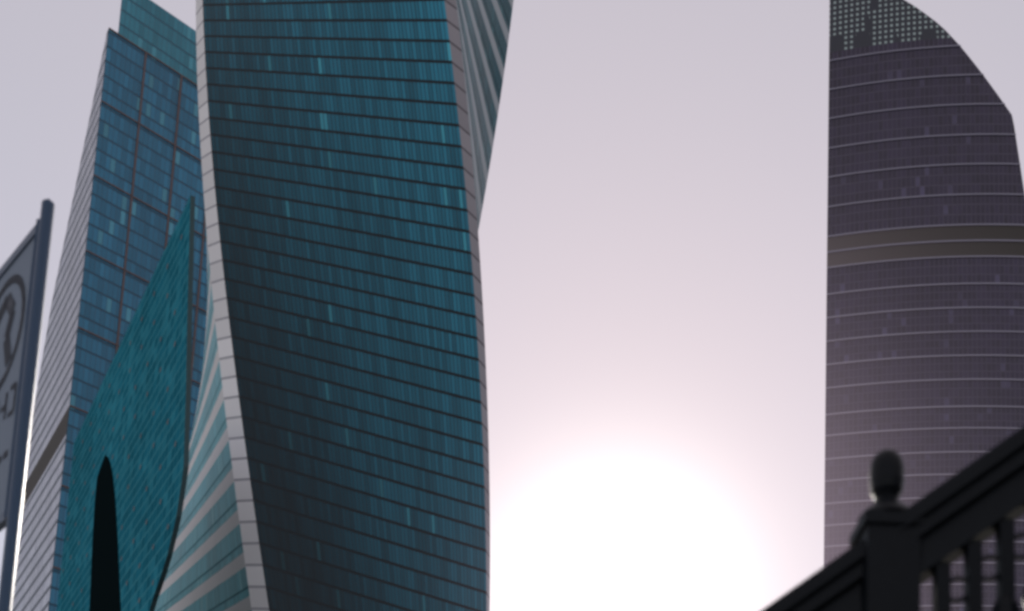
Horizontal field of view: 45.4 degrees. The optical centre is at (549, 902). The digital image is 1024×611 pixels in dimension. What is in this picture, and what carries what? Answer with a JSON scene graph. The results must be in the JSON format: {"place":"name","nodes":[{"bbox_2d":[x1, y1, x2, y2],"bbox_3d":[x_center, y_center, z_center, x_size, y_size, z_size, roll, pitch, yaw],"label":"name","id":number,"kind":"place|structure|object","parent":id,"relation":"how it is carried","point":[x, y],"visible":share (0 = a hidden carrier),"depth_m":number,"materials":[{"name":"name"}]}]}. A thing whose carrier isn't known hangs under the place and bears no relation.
{"place":"outdoors","nodes":[
{"label":"outdoors","id":0,"kind":"place"},
{"bbox_2d":[11,0,206,610],"bbox_3d":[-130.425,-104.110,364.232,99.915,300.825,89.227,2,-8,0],"label":"blue tower","id":1,"kind":"structure","parent":0,"point":[139,181],"depth_m":342.33,"materials":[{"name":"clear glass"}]},
{"bbox_2d":[155,0,513,610],"bbox_3d":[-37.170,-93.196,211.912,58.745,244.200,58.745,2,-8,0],"label":"twisted skyscraper","id":2,"kind":"structure","parent":0,"point":[339,451],"depth_m":193.02,"materials":[{"name":"teal glass"}]},
{"bbox_2d":[0,0,1023,610],"label":"sky","id":3,"kind":"structure","parent":0,"point":[652,232],"materials":[{"name":"white"}]},
{"bbox_2d":[761,426,1023,610],"bbox_3d":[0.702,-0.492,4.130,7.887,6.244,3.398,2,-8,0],"label":"stair railing","id":4,"kind":"object","parent":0,"point":[896,555],"visible":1,"depth_m":3.96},
{"bbox_2d":[824,0,1023,610],"bbox_3d":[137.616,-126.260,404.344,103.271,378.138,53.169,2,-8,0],"label":"skyscraper","id":5,"kind":"structure","parent":0,"point":[925,307],"depth_m":391.99,"materials":[{"name":"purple glass"}]},
{"label":"ground","id":6,"kind":"structure","parent":0,"visible":0},
{"bbox_2d":[0,198,54,610],"bbox_3d":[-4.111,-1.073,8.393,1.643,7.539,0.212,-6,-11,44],"label":"sign board","id":7,"kind":"object","parent":6,"relation":"on","point":[23,273],"visible":1,"depth_m":8.32,"materials":[{"name":"grey metal"}]},
{"bbox_2d":[57,195,194,610],"bbox_3d":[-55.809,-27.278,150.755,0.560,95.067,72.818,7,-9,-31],"label":"building","id":8,"kind":"structure","parent":6,"relation":"on","point":[129,473],"depth_m":142.90,"materials":[{"name":"teal glass"}]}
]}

